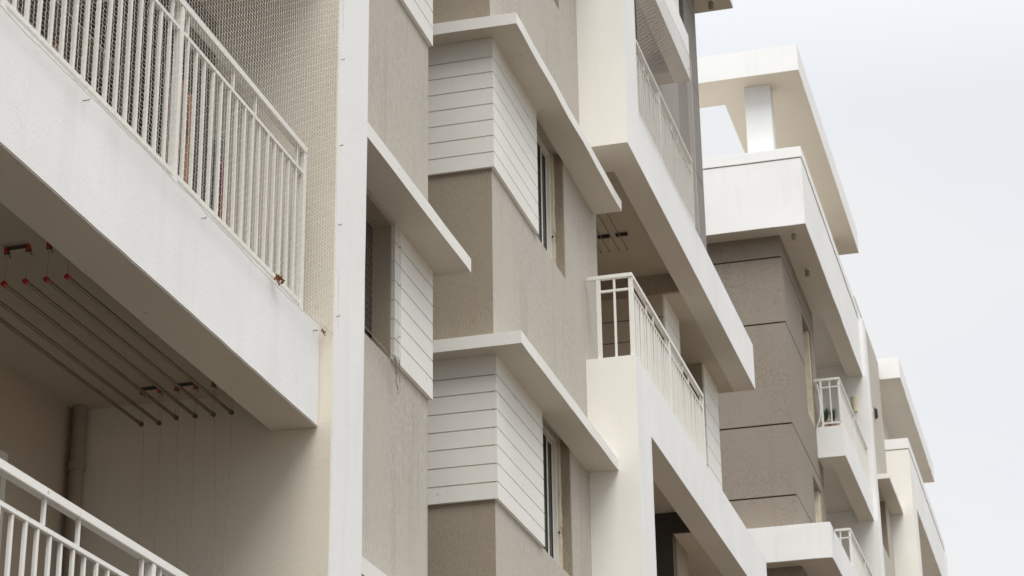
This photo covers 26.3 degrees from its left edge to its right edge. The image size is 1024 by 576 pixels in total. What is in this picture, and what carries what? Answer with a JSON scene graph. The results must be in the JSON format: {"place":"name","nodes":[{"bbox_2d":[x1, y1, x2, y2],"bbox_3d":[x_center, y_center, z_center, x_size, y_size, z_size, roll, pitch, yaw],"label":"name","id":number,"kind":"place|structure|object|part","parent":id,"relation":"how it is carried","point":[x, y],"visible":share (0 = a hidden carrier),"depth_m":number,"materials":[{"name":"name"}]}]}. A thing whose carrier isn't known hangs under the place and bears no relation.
{"place":"outdoors","nodes":[
{"label":"outdoors","id":0,"kind":"place"},
{"bbox_2d":[52,42,58,51],"bbox_3d":[-2.587,-1.197,11.874,0.283,0.217,0.100,-7,-23,14],"label":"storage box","id":1,"kind":"object","parent":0,"point":[56,48],"visible":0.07,"depth_m":11.84,"materials":[{"name":"plastic"}]},
{"bbox_2d":[8,0,126,115],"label":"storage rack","id":2,"kind":"object","parent":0,"point":[32,10],"visible":0.1,"depth_m":12.21,"materials":[{"name":"metal"}]},
{"bbox_2d":[78,0,216,201],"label":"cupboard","id":3,"kind":"object","parent":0,"point":[195,35],"visible":0.07,"depth_m":13.16,"materials":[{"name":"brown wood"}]},
{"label":"door","id":4,"kind":"part","parent":3,"relation":"part of","materials":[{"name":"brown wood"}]},
{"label":"door","id":5,"kind":"part","parent":3,"relation":"part of","materials":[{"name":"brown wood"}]},
{"bbox_2d":[427,0,766,575],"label":"apartment block","id":6,"kind":"structure","parent":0,"point":[579,380],"depth_m":21.32,"materials":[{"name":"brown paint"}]},
{"bbox_2d":[536,132,553,257],"bbox_3d":[0.126,-1.059,20.848,0.070,1.350,1.790,-7,-23,15],"label":"window","id":7,"kind":"structure","parent":6,"relation":"in","point":[545,236],"depth_m":21.52,"materials":[{"name":"grey glass"}]},
{"bbox_2d":[542,423,559,563],"bbox_3d":[0.166,1.713,19.702,0.070,1.350,1.790,-7,-23,15],"label":"window","id":8,"kind":"structure","parent":6,"relation":"in","point":[551,547],"depth_m":20.36,"materials":[{"name":"grey glass"}]},
{"bbox_2d":[596,213,627,252],"bbox_3d":[0.917,-0.873,24.587,0.355,0.197,1.967,-7,-23,14],"label":"clothes airer","id":9,"kind":"object","parent":6,"relation":"attached to","point":[620,235],"visible":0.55,"depth_m":25.33,"materials":[{"name":"black metal"}]},
{"bbox_2d":[636,0,699,232],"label":"bird net","id":10,"kind":"object","parent":6,"relation":"attached to","point":[683,98],"visible":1,"depth_m":25.46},
{"bbox_2d":[707,0,714,10],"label":"soffit light","id":11,"kind":"object","parent":6,"relation":"attached to","point":[711,4],"visible":1,"depth_m":31.90,"materials":[{"name":"white ceramic"}]},
{"bbox_2d":[697,44,902,575],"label":"apartment block","id":12,"kind":"structure","parent":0,"point":[804,495],"depth_m":38.76,"materials":[{"name":"paint"}]},
{"bbox_2d":[790,231,796,241],"bbox_3d":[4.844,-0.883,37.724,0.110,0.163,0.110,-7,-23,14],"label":"soffit light","id":13,"kind":"object","parent":12,"relation":"attached to","point":[793,234],"visible":1,"depth_m":37.70,"materials":[{"name":"grey metal"}]},
{"bbox_2d":[804,268,809,277],"bbox_3d":[5.282,-0.269,39.225,0.110,0.163,0.110,-7,-23,14],"label":"soffit light","id":14,"kind":"object","parent":12,"relation":"attached to","point":[807,272],"visible":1,"depth_m":39.20,"materials":[{"name":"grey metal"}]},
{"bbox_2d":[816,384,820,427],"bbox_3d":[5.558,2.144,39.915,0.109,0.845,0.021,-7,-23,14],"label":"drain hose","id":15,"kind":"object","parent":12,"relation":"attached to","point":[819,405],"visible":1,"depth_m":39.91,"materials":[{"name":"white plastic"}]},
{"bbox_2d":[821,406,829,426],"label":"potted plant","id":16,"kind":"object","parent":12,"relation":"on","point":[826,413],"visible":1,"depth_m":40.06,"materials":[{"name":"green plant"}]},
{"bbox_2d":[828,408,837,425],"bbox_3d":[5.859,2.382,40.013,0.178,0.424,0.199,-7,-23,14],"label":"potted plant","id":17,"kind":"object","parent":12,"relation":"on","point":[833,415],"visible":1,"depth_m":39.99,"materials":[{"name":"green plant"}]},
{"bbox_2d":[850,396,857,412],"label":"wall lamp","id":18,"kind":"object","parent":12,"relation":"attached to","point":[854,402],"visible":0.97,"depth_m":44.08,"materials":[{"name":"beige paint"}]},
{"bbox_2d":[874,407,877,418],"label":"vent outlet","id":19,"kind":"object","parent":12,"relation":"attached to","point":[876,413],"visible":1,"depth_m":51.66,"materials":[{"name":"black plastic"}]},
{"bbox_2d":[695,0,1023,575],"label":"sky","id":20,"kind":"structure","parent":0,"point":[920,103],"materials":[{"name":"white"}]},
{"bbox_2d":[877,357,947,575],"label":"apartment block","id":21,"kind":"structure","parent":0,"point":[918,546],"depth_m":54.81,"materials":[{"name":"beige paint"}]},
{"label":"ground","id":22,"kind":"structure","parent":0,"visible":0},
{"bbox_2d":[0,0,470,575],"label":"apartment block","id":23,"kind":"structure","parent":22,"relation":"on","point":[320,442],"depth_m":12.40,"materials":[{"name":"paint"}]},
{"bbox_2d":[0,450,7,550],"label":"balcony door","id":24,"kind":"structure","parent":23,"relation":"in","point":[3,455],"depth_m":11.78,"materials":[{"name":"white metal"}]},
{"bbox_2d":[62,405,87,575],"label":"drain pipe","id":25,"kind":"object","parent":23,"relation":"attached to","point":[76,468],"visible":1,"depth_m":12.63,"materials":[{"name":"grey plastic"}]},
{"bbox_2d":[0,242,233,575],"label":"clothes airer","id":26,"kind":"object","parent":23,"relation":"hanging from","point":[161,390],"visible":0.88,"depth_m":11.54,"materials":[{"name":"metal"}]},
{"bbox_2d":[146,78,161,156],"bbox_3d":[-2.095,-0.810,12.679,0.143,0.899,0.083,-7,-23,14],"label":"shirt","id":27,"kind":"object","parent":23,"relation":"hanging from","point":[159,136],"visible":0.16,"depth_m":12.73,"materials":[{"name":"black fabric"}]},
{"bbox_2d":[0,0,344,337],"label":"bird net","id":28,"kind":"object","parent":23,"relation":"attached to","point":[338,316],"visible":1,"depth_m":11.64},
{"bbox_2d":[273,274,284,285],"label":"dead leaves","id":29,"kind":"object","parent":28,"relation":"attached to","point":[278,278],"visible":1,"depth_m":11.99,"materials":[{"name":"brown plant"}]},
{"bbox_2d":[165,81,183,168],"bbox_3d":[-1.963,-0.958,12.756,0.132,0.649,0.083,-7,-23,14],"label":"shirt","id":30,"kind":"object","parent":23,"relation":"hanging from","point":[169,118],"visible":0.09,"depth_m":12.77,"materials":[{"name":"grey fabric"}]},
{"bbox_2d":[177,93,191,184],"bbox_3d":[-1.892,-0.689,12.625,0.099,1.049,0.083,-7,-23,14],"label":"shirt","id":31,"kind":"object","parent":23,"relation":"hanging from","point":[187,145],"visible":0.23,"depth_m":12.68,"materials":[{"name":"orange fabric"}]},
{"bbox_2d":[209,131,224,210],"bbox_3d":[-1.727,-0.498,12.778,0.121,0.949,0.083,-7,-23,14],"label":"shirt","id":32,"kind":"object","parent":23,"relation":"hanging from","point":[213,161],"visible":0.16,"depth_m":12.87,"materials":[{"name":"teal fabric"}]},
{"bbox_2d":[218,156,226,221],"bbox_3d":[-1.679,-0.438,12.571,0.077,0.719,0.083,-7,-23,14],"label":"shirt","id":33,"kind":"object","parent":23,"relation":"hanging from","point":[220,197],"visible":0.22,"depth_m":12.60,"materials":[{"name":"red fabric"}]},
{"bbox_2d":[364,221,372,338],"bbox_3d":[-1.241,-0.263,15.095,0.027,1.057,1.678,-7,-23,14],"label":"window","id":34,"kind":"structure","parent":23,"relation":"in","point":[369,265],"depth_m":15.80,"materials":[{"name":"black glass"}]},
{"bbox_2d":[364,187,400,364],"bbox_3d":[-1.065,-0.275,15.044,0.036,1.070,1.879,-7,-23,14],"label":"bird net","id":35,"kind":"object","parent":23,"relation":"attached to","point":[383,278],"visible":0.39,"depth_m":15.52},
{"bbox_2d":[383,346,399,393],"bbox_3d":[-0.838,0.581,15.430,0.031,0.300,0.416,-7,-23,14],"label":"frayed net tail","id":36,"kind":"object","parent":23,"relation":"attached to","point":[395,361],"visible":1,"depth_m":15.52}
]}

